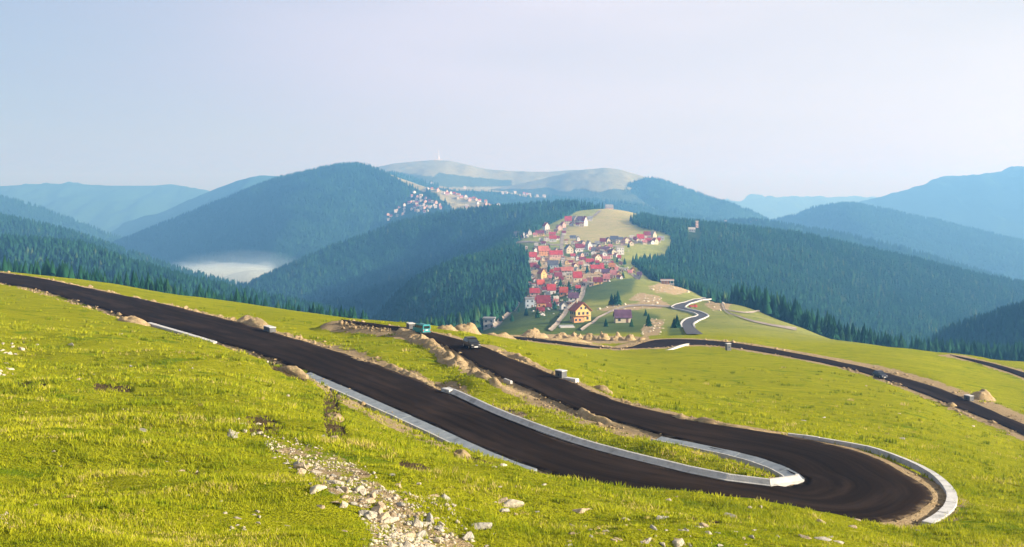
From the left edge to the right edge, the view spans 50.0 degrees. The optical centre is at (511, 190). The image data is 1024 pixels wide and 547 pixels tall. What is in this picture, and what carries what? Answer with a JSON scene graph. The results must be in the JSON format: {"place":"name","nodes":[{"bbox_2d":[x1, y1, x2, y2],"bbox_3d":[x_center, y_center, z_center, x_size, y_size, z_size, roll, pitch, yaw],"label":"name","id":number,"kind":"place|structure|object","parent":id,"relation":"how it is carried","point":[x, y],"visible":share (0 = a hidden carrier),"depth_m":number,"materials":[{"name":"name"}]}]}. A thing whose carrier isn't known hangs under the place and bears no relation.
{"place":"outdoors","nodes":[
{"label":"outdoors","id":0,"kind":"place"},
{"bbox_2d":[1,199,113,241],"bbox_3d":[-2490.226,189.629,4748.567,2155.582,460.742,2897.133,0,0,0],"label":"hill","id":1,"kind":"structure","parent":0,"point":[61,224],"depth_m":4737.88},
{"bbox_2d":[0,195,124,241],"bbox_3d":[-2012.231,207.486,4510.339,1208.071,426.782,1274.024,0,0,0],"label":"forest","id":2,"kind":"object","parent":1,"relation":"on","point":[18,210],"visible":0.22,"depth_m":4745.68,"materials":[{"name":"plant"}]},
{"bbox_2d":[1,223,146,264],"bbox_3d":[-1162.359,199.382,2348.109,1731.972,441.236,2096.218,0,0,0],"label":"hill","id":3,"kind":"structure","parent":0,"point":[41,235],"depth_m":2377.39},
{"bbox_2d":[0,211,247,288],"bbox_3d":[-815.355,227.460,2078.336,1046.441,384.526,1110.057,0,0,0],"label":"forest","id":4,"kind":"object","parent":3,"relation":"on","point":[25,226],"visible":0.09,"depth_m":2350.66,"materials":[{"name":"plant"}]},
{"bbox_2d":[0,182,208,233],"bbox_3d":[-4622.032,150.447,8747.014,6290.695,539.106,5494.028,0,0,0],"label":"mountain","id":5,"kind":"structure","parent":0,"point":[106,209],"depth_m":8928.62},
{"bbox_2d":[0,247,272,306],"bbox_3d":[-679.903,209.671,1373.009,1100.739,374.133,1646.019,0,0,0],"label":"hill","id":6,"kind":"structure","parent":0,"point":[1,259],"depth_m":1428.39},
{"bbox_2d":[0,232,371,319],"bbox_3d":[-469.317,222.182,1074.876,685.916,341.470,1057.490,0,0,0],"label":"forest","id":7,"kind":"object","parent":6,"relation":"on","point":[30,249],"visible":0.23,"depth_m":1335.12,"materials":[{"name":"plant"}]},
{"bbox_2d":[109,175,278,236],"bbox_3d":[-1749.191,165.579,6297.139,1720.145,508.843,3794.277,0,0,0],"label":"hill","id":8,"kind":"structure","parent":0,"point":[131,227],"depth_m":6528.73,"materials":[{"name":"blue"}]},
{"bbox_2d":[118,168,491,281],"bbox_3d":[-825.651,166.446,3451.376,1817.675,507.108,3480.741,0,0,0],"label":"hill","id":9,"kind":"structure","parent":0,"point":[454,201],"depth_m":3424.91,"materials":[{"name":"plant"}]},
{"bbox_2d":[108,162,457,283],"bbox_3d":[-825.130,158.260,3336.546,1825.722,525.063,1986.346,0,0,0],"label":"forest","id":10,"kind":"object","parent":9,"relation":"on","point":[188,254],"visible":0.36,"depth_m":3540.18,"materials":[{"name":"plant"}]},
{"bbox_2d":[260,207,583,315],"bbox_3d":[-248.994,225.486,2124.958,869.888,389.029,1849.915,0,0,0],"label":"hill","id":11,"kind":"structure","parent":0,"point":[380,282],"depth_m":2166.86,"materials":[{"name":"plant"}]},
{"bbox_2d":[242,198,603,318],"bbox_3d":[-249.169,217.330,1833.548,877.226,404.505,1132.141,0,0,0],"label":"forest","id":12,"kind":"object","parent":11,"relation":"on","point":[294,268],"visible":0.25,"depth_m":2182.97,"materials":[{"name":"plant"}]},
{"bbox_2d":[0,273,932,522],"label":"road","id":13,"kind":"structure","parent":0,"point":[843,481],"depth_m":102.67,"materials":[{"name":"asphalt"}]},
{"bbox_2d":[306,372,536,470],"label":"concrete gutter","id":14,"kind":"object","parent":13,"relation":"on","point":[409,420],"visible":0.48,"depth_m":107.71,"materials":[{"name":"concrete"}]},
{"bbox_2d":[413,323,430,333],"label":"van","id":15,"kind":"object","parent":13,"relation":"on","point":[421,328],"visible":0.98,"depth_m":170.71,"materials":[{"name":"teal paint"}]},
{"bbox_2d":[462,336,480,348],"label":"car","id":16,"kind":"object","parent":13,"relation":"on","point":[469,342],"visible":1,"depth_m":155.72,"materials":[{"name":"black paint"}]},
{"bbox_2d":[448,387,803,486],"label":"concrete kerb","id":17,"kind":"structure","parent":13,"relation":"on","point":[785,481],"depth_m":92.15,"materials":[{"name":"concrete"}]},
{"bbox_2d":[651,436,804,478],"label":"concrete gutter","id":18,"kind":"object","parent":13,"relation":"on","point":[773,467],"visible":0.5,"depth_m":92.77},
{"bbox_2d":[493,302,519,327],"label":"dirt track","id":19,"kind":"structure","parent":0,"point":[497,322],"depth_m":730.77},
{"bbox_2d":[375,160,646,189],"bbox_3d":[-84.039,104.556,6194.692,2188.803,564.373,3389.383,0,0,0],"label":"mountain","id":20,"kind":"structure","parent":0,"point":[450,174],"depth_m":6003.08,"materials":[{"name":"blue"}]},
{"bbox_2d":[0,209,1023,546],"bbox_3d":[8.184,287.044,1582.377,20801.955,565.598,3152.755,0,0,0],"label":"ground","id":21,"kind":"structure","parent":0,"point":[952,373],"depth_m":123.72,"materials":[{"name":"plant"}]},
{"bbox_2d":[130,270,137,287],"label":"spruce tree","id":22,"kind":"object","parent":21,"relation":"on","point":[133,281],"visible":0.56,"depth_m":539.98,"materials":[{"name":"green plant"}]},
{"bbox_2d":[118,316,151,326],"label":"earth mound","id":23,"kind":"object","parent":21,"relation":"on","point":[134,319],"visible":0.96,"depth_m":183.42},
{"bbox_2d":[144,272,150,289],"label":"spruce tree","id":24,"kind":"object","parent":21,"relation":"on","point":[147,283],"visible":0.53,"depth_m":549.12,"materials":[{"name":"green plant"}]},
{"bbox_2d":[147,322,216,343],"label":"concrete gutter","id":25,"kind":"object","parent":21,"relation":"on","point":[169,329],"visible":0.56,"depth_m":175.75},
{"bbox_2d":[236,315,267,327],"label":"earth mound","id":26,"kind":"object","parent":21,"relation":"on","point":[249,320],"visible":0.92,"depth_m":184.73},
{"bbox_2d":[263,325,275,332],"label":"concrete block","id":27,"kind":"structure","parent":21,"relation":"on","point":[268,328],"depth_m":174.11,"materials":[{"name":"grey concrete"}]},
{"bbox_2d":[278,365,308,378],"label":"earth mound","id":28,"kind":"object","parent":21,"relation":"on","point":[296,371],"visible":1,"depth_m":125.36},
{"bbox_2d":[310,484,326,493],"bbox_3d":[-8.541,13.153,48.083,0.426,0.478,0.964,0,0,37],"label":"stone","id":29,"kind":"object","parent":21,"relation":"on","point":[315,488],"visible":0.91,"depth_m":47.88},
{"bbox_2d":[327,412,343,421],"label":"rock","id":30,"kind":"object","parent":21,"relation":"on","point":[336,415],"visible":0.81,"depth_m":95.40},
{"bbox_2d":[263,435,474,546],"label":"gravel","id":31,"kind":"structure","parent":21,"relation":"on","point":[386,537],"depth_m":47.38,"materials":[{"name":"stone"}]},
{"bbox_2d":[371,497,383,514],"bbox_3d":[-5.496,13.589,46.640,0.899,0.736,1.035,-14,19,-35],"label":"stone","id":32,"kind":"object","parent":21,"relation":"on","point":[378,510],"visible":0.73,"depth_m":46.42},
{"bbox_2d":[376,512,390,520],"bbox_3d":[-5.431,13.891,46.149,0.954,0.724,0.476,0,0,-27],"label":"stone","id":33,"kind":"object","parent":21,"relation":"on","point":[383,515],"visible":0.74,"depth_m":46.06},
{"bbox_2d":[383,517,398,522],"bbox_3d":[-5.184,13.931,46.049,0.959,0.451,0.317,0,0,-37],"label":"stone","id":34,"kind":"object","parent":21,"relation":"on","point":[390,519],"visible":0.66,"depth_m":45.99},
{"bbox_2d":[352,357,436,387],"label":"earth bank","id":35,"kind":"structure","parent":21,"relation":"on","point":[391,366],"depth_m":136.37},
{"bbox_2d":[413,518,422,527],"bbox_3d":[-3.985,14.032,46.182,0.513,0.386,0.630,-6,13,2],"label":"stone","id":36,"kind":"object","parent":21,"relation":"on","point":[418,523],"visible":0.97,"depth_m":45.98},
{"bbox_2d":[396,327,468,368],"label":"earth bank","id":37,"kind":"structure","parent":21,"relation":"on","point":[449,358],"depth_m":154.60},
{"bbox_2d":[437,324,457,330],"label":"earth mound","id":38,"kind":"object","parent":21,"relation":"on","point":[449,327],"visible":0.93,"depth_m":196.57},
{"bbox_2d":[454,449,470,459],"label":"rock","id":39,"kind":"object","parent":21,"relation":"on","point":[460,452],"visible":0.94,"depth_m":82.25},
{"bbox_2d":[455,322,481,334],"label":"earth mound","id":40,"kind":"object","parent":21,"relation":"on","point":[469,327],"visible":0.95,"depth_m":201.50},
{"bbox_2d":[472,522,491,529],"bbox_3d":[-1.347,14.466,47.247,0.924,0.357,0.758,0,-11,-24],"label":"boulder","id":41,"kind":"object","parent":21,"relation":"on","point":[483,525],"visible":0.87,"depth_m":47.02,"materials":[{"name":"grey stone"}]},
{"bbox_2d":[483,317,495,329],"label":"house","id":42,"kind":"structure","parent":21,"relation":"on","point":[488,322],"depth_m":680.78,"materials":[{"name":"paint"}]},
{"bbox_2d":[487,332,516,339],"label":"earth mound","id":43,"kind":"object","parent":21,"relation":"on","point":[505,335],"visible":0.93,"depth_m":239.08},
{"bbox_2d":[467,367,538,399],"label":"earth bank","id":44,"kind":"structure","parent":21,"relation":"on","point":[493,381],"depth_m":123.40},
{"bbox_2d":[0,255,1023,360],"bbox_3d":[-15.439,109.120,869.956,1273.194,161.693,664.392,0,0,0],"label":"forest","id":45,"kind":"object","parent":21,"relation":"on","point":[499,299],"visible":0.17,"depth_m":938.21,"materials":[{"name":"plant"}]},
{"bbox_2d":[0,271,1023,526],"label":"rubble","id":46,"kind":"object","parent":21,"relation":"on","point":[362,403],"visible":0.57,"depth_m":189.25,"materials":[{"name":"stone"}]},
{"bbox_2d":[503,499,523,507],"bbox_3d":[-0.116,16.854,58.714,1.508,0.667,0.659,-12,14,-14],"label":"boulder","id":47,"kind":"object","parent":21,"relation":"on","point":[511,503],"visible":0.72,"depth_m":58.49,"materials":[{"name":"stone"}]},
{"bbox_2d":[502,351,546,368],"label":"earth bank","id":48,"kind":"structure","parent":21,"relation":"on","point":[519,356],"depth_m":147.14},
{"bbox_2d":[524,297,534,308],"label":"house","id":49,"kind":"structure","parent":21,"relation":"on","point":[529,302],"depth_m":806.92,"materials":[{"name":"white"}]},
{"bbox_2d":[520,328,548,337],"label":"earth mound","id":50,"kind":"object","parent":21,"relation":"on","point":[535,332],"visible":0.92,"depth_m":356.99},
{"bbox_2d":[529,287,539,296],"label":"house","id":51,"kind":"structure","parent":21,"relation":"on","point":[533,292],"depth_m":962.49,"materials":[{"name":"red tile"}]},
{"bbox_2d":[536,279,544,287],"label":"house","id":52,"kind":"structure","parent":21,"relation":"on","point":[540,283],"depth_m":1030.01,"materials":[{"name":"red tile"}]},
{"bbox_2d":[537,268,546,278],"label":"house","id":53,"kind":"structure","parent":21,"relation":"on","point":[541,272],"depth_m":1103.54,"materials":[{"name":"yellow"}]},
{"bbox_2d":[535,294,550,307],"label":"house","id":54,"kind":"structure","parent":21,"relation":"on","point":[542,300],"depth_m":762.75,"materials":[{"name":"red tile"}]},
{"bbox_2d":[537,245,548,255],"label":"house","id":55,"kind":"structure","parent":21,"relation":"on","point":[542,250],"depth_m":1346.40,"materials":[{"name":"red stone"}]},
{"bbox_2d":[546,283,555,293],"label":"house","id":56,"kind":"structure","parent":21,"relation":"on","point":[550,288],"depth_m":927.33,"materials":[{"name":"red tile"}]},
{"bbox_2d":[547,260,558,267],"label":"house","id":57,"kind":"structure","parent":21,"relation":"on","point":[553,263],"depth_m":1201.10,"materials":[{"name":"stone"}]},
{"bbox_2d":[548,250,562,258],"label":"house","id":58,"kind":"structure","parent":21,"relation":"on","point":[555,254],"depth_m":1309.90,"materials":[{"name":"red stone"}]},
{"bbox_2d":[553,332,567,338],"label":"earth mound","id":59,"kind":"object","parent":21,"relation":"on","point":[561,335],"visible":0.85,"depth_m":332.74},
{"bbox_2d":[555,369,566,377],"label":"concrete block","id":60,"kind":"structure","parent":21,"relation":"on","point":[560,373],"depth_m":131.66,"materials":[{"name":"grey concrete"}]},
{"bbox_2d":[559,286,567,296],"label":"house","id":61,"kind":"structure","parent":21,"relation":"on","point":[563,291],"depth_m":868.33,"materials":[{"name":"red tile"}]},
{"bbox_2d":[564,244,573,252],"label":"house","id":62,"kind":"structure","parent":21,"relation":"on","point":[568,248],"depth_m":1372.91,"materials":[{"name":"stone"}]},
{"bbox_2d":[547,336,592,343],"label":"earth mound","id":63,"kind":"object","parent":21,"relation":"on","point":[573,338],"visible":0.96,"depth_m":307.41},
{"bbox_2d":[568,291,578,300],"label":"house","id":64,"kind":"structure","parent":21,"relation":"on","point":[573,296],"depth_m":773.57,"materials":[{"name":"purple tile"}]},
{"bbox_2d":[572,271,581,281],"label":"house","id":65,"kind":"structure","parent":21,"relation":"on","point":[577,276],"depth_m":1001.81,"materials":[{"name":"red tile"}]},
{"bbox_2d":[568,300,592,322],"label":"house","id":66,"kind":"structure","parent":21,"relation":"on","point":[580,311],"depth_m":567.09,"materials":[{"name":"yellow paint"}]},
{"bbox_2d":[583,333,595,339],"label":"earth mound","id":67,"kind":"object","parent":21,"relation":"on","point":[588,336],"visible":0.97,"depth_m":328.96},
{"bbox_2d":[590,264,604,271],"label":"house","id":68,"kind":"structure","parent":21,"relation":"on","point":[597,268],"depth_m":1115.88,"materials":[{"name":"red tile"}]},
{"bbox_2d":[593,276,602,284],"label":"house","id":69,"kind":"structure","parent":21,"relation":"on","point":[598,280],"depth_m":920.31,"materials":[{"name":"red tile"}]},
{"bbox_2d":[577,407,621,425],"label":"earth bank","id":70,"kind":"structure","parent":21,"relation":"on","point":[584,413],"depth_m":108.78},
{"bbox_2d":[593,385,612,393],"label":"earth mound","id":71,"kind":"object","parent":21,"relation":"on","point":[602,388],"visible":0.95,"depth_m":128.10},
{"bbox_2d":[596,331,609,340],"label":"earth mound","id":72,"kind":"object","parent":21,"relation":"on","point":[603,336],"visible":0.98,"depth_m":327.86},
{"bbox_2d":[609,332,623,340],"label":"earth mound","id":73,"kind":"object","parent":21,"relation":"on","point":[617,337],"visible":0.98,"depth_m":324.28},
{"bbox_2d":[613,291,621,305],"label":"spruce tree","id":74,"kind":"object","parent":21,"relation":"on","point":[617,302],"visible":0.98,"depth_m":676.74,"materials":[{"name":"green plant"}]},
{"bbox_2d":[613,308,631,322],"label":"house","id":75,"kind":"structure","parent":21,"relation":"on","point":[622,315],"depth_m":546.42,"materials":[{"name":"purple tile"}]},
{"bbox_2d":[597,283,728,334],"bbox_3d":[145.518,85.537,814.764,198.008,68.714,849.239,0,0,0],"label":"rubble","id":76,"kind":"object","parent":21,"relation":"on","point":[655,302],"visible":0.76,"depth_m":683.33,"materials":[{"name":"stone"}]},
{"bbox_2d":[672,538,684,546],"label":"boulder","id":77,"kind":"object","parent":21,"relation":"on","point":[678,542],"visible":1,"depth_m":47.26,"materials":[{"name":"stone"}]},
{"bbox_2d":[371,206,1023,344],"bbox_3d":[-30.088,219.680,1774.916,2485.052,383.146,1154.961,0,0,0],"label":"forest","id":78,"kind":"object","parent":21,"relation":"on","point":[502,250],"visible":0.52,"depth_m":1597.12,"materials":[{"name":"plant"}]},
{"bbox_2d":[673,413,785,433],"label":"earth bank","id":79,"kind":"structure","parent":21,"relation":"on","point":[700,419],"depth_m":105.94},
{"bbox_2d":[771,299,778,317],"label":"spruce tree","id":80,"kind":"object","parent":21,"relation":"on","point":[774,312],"visible":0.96,"depth_m":644.95,"materials":[{"name":"green plant"}]},
{"bbox_2d":[778,296,787,320],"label":"spruce tree","id":81,"kind":"object","parent":21,"relation":"on","point":[783,313],"visible":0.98,"depth_m":634.99,"materials":[{"name":"green plant"}]},
{"bbox_2d":[790,297,801,325],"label":"spruce tree","id":82,"kind":"object","parent":21,"relation":"on","point":[795,308],"visible":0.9,"depth_m":622.49,"materials":[{"name":"green plant"}]},
{"bbox_2d":[804,311,812,330],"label":"spruce tree","id":83,"kind":"object","parent":21,"relation":"on","point":[808,324],"visible":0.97,"depth_m":609.17,"materials":[{"name":"green plant"}]},
{"bbox_2d":[820,310,828,336],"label":"spruce tree","id":84,"kind":"object","parent":21,"relation":"on","point":[825,323],"visible":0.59,"depth_m":625.39,"materials":[{"name":"green plant"}]},
{"bbox_2d":[824,314,831,337],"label":"spruce tree","id":85,"kind":"object","parent":21,"relation":"on","point":[826,334],"visible":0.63,"depth_m":617.38,"materials":[{"name":"green plant"}]},
{"bbox_2d":[828,315,840,339],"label":"spruce tree","id":86,"kind":"object","parent":21,"relation":"on","point":[832,326],"visible":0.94,"depth_m":609.27,"materials":[{"name":"green plant"}]},
{"bbox_2d":[845,326,852,341],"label":"spruce tree","id":87,"kind":"object","parent":21,"relation":"on","point":[848,336],"visible":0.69,"depth_m":617.33,"materials":[{"name":"green plant"}]},
{"bbox_2d":[851,323,856,341],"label":"spruce tree","id":88,"kind":"object","parent":21,"relation":"on","point":[853,334],"visible":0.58,"depth_m":633.07,"materials":[{"name":"green plant"}]},
{"bbox_2d":[860,322,868,343],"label":"spruce tree","id":89,"kind":"object","parent":21,"relation":"on","point":[864,337],"visible":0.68,"depth_m":622.56,"materials":[{"name":"green plant"}]},
{"bbox_2d":[788,433,957,524],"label":"concrete ledge","id":90,"kind":"object","parent":21,"relation":"on","point":[949,506],"visible":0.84,"depth_m":89.00,"materials":[{"name":"concrete"}]},
{"bbox_2d":[897,333,904,347],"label":"spruce tree","id":91,"kind":"object","parent":21,"relation":"on","point":[900,343],"visible":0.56,"depth_m":628.43,"materials":[{"name":"green plant"}]},
{"bbox_2d":[970,389,995,400],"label":"earth mound","id":92,"kind":"object","parent":21,"relation":"on","point":[983,394],"visible":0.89,"depth_m":221.01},
{"bbox_2d":[983,340,991,358],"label":"spruce tree","id":93,"kind":"object","parent":21,"relation":"on","point":[987,354],"visible":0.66,"depth_m":642.35,"materials":[{"name":"green plant"}]},
{"bbox_2d":[993,342,1002,359],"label":"spruce tree","id":94,"kind":"object","parent":21,"relation":"on","point":[998,354],"visible":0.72,"depth_m":637.22,"materials":[{"name":"green plant"}]},
{"bbox_2d":[0,0,1023,200],"label":"sky","id":95,"kind":"structure","parent":0,"point":[733,100],"materials":[{"name":"blue"}]},
{"bbox_2d":[391,174,711,221],"bbox_3d":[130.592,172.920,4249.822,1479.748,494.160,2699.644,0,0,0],"label":"hill","id":96,"kind":"structure","parent":0,"point":[626,207],"depth_m":4493.16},
{"bbox_2d":[387,169,721,221],"bbox_3d":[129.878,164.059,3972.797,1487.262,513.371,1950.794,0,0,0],"label":"forest","id":97,"kind":"object","parent":96,"relation":"on","point":[640,204],"visible":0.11,"depth_m":4422.86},
{"bbox_2d":[560,227,566,266],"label":"dirt track","id":98,"kind":"structure","parent":0,"point":[562,242],"depth_m":1559.90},
{"bbox_2d":[549,281,588,330],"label":"dirt track","id":99,"kind":"structure","parent":0,"point":[563,315],"depth_m":671.53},
{"bbox_2d":[492,168,654,208],"bbox_3d":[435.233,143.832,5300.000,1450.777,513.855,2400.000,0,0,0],"label":"mountain","id":100,"kind":"structure","parent":0,"point":[603,184],"depth_m":5133.86,"materials":[{"name":"blue"}]},
{"bbox_2d":[580,304,669,329],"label":"dirt track","id":101,"kind":"structure","parent":0,"point":[588,324],"depth_m":655.85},
{"bbox_2d":[672,298,706,333],"bbox_3d":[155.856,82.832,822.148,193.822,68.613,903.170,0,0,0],"label":"road","id":102,"kind":"structure","parent":0,"point":[687,326],"depth_m":537.35,"materials":[{"name":"asphalt"}]},
{"bbox_2d":[671,297,705,326],"bbox_3d":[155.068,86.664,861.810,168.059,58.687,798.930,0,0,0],"label":"concrete kerb","id":103,"kind":"structure","parent":102,"relation":"on","point":[696,314],"depth_m":614.85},
{"bbox_2d":[685,298,711,327],"bbox_3d":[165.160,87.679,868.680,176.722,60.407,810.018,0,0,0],"label":"concrete kerb","id":104,"kind":"structure","parent":102,"relation":"on","point":[698,310],"depth_m":614.34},
{"bbox_2d":[629,178,769,221],"bbox_3d":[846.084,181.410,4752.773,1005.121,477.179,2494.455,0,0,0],"label":"mountain","id":105,"kind":"structure","parent":0,"point":[691,204],"depth_m":4854.50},
{"bbox_2d":[623,176,772,220],"bbox_3d":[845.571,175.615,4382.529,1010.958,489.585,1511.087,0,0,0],"label":"forest","id":106,"kind":"object","parent":105,"relation":"on","point":[724,201],"visible":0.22,"depth_m":4869.89,"materials":[{"name":"plant"}]},
{"bbox_2d":[722,303,796,329],"bbox_3d":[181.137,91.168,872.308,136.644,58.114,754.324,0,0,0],"label":"dirt track","id":107,"kind":"structure","parent":0,"point":[787,327],"depth_m":517.11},
{"bbox_2d":[513,336,1023,435],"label":"road","id":108,"kind":"structure","parent":0,"point":[945,396],"depth_m":254.43,"materials":[{"name":"asphalt"}]},
{"bbox_2d":[872,370,887,377],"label":"car","id":109,"kind":"object","parent":108,"relation":"on","point":[880,373],"visible":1,"depth_m":245.42,"materials":[{"name":"black paint"}]},
{"bbox_2d":[725,194,876,218],"bbox_3d":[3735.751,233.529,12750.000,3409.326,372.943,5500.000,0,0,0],"label":"mountain","id":110,"kind":"structure","parent":0,"point":[770,207],"depth_m":13478.72,"materials":[{"name":"blue"}]},
{"bbox_2d":[738,223,929,259],"bbox_3d":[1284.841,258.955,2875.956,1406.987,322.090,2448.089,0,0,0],"label":"hill","id":111,"kind":"structure","parent":0,"point":[858,240],"depth_m":3177.25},
{"bbox_2d":[712,216,1020,279],"bbox_3d":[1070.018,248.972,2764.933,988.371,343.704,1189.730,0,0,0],"label":"forest","id":112,"kind":"object","parent":111,"relation":"on","point":[836,235],"visible":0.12,"depth_m":3164.52,"materials":[{"name":"plant"}]},
{"bbox_2d":[783,206,1023,279],"bbox_3d":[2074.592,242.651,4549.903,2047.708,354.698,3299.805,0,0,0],"label":"hill","id":113,"kind":"structure","parent":0,"point":[1009,273],"depth_m":4552.23,"materials":[{"name":"plant"}]},
{"bbox_2d":[769,201,1023,279],"bbox_3d":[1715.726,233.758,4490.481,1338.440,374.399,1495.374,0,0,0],"label":"forest","id":114,"kind":"object","parent":113,"relation":"on","point":[956,247],"visible":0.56,"depth_m":4557.27,"materials":[{"name":"plant"}]},
{"bbox_2d":[858,166,1023,239],"bbox_3d":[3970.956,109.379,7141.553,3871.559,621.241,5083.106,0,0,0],"label":"mountain","id":115,"kind":"structure","parent":0,"point":[993,202],"depth_m":7342.46,"materials":[{"name":"blue"}]},
{"bbox_2d":[953,355,1023,377],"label":"road","id":116,"kind":"structure","parent":0,"point":[1014,371],"depth_m":320.49,"materials":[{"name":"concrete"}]},
{"bbox_3d":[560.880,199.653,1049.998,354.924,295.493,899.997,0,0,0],"label":"hill","id":117,"kind":"structure","parent":0,"visible":0},
{"bbox_2d":[922,300,1023,348],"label":"forest","id":118,"kind":"object","parent":117,"relation":"on","point":[1003,324],"visible":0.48,"depth_m":979.58,"materials":[{"name":"plant"}]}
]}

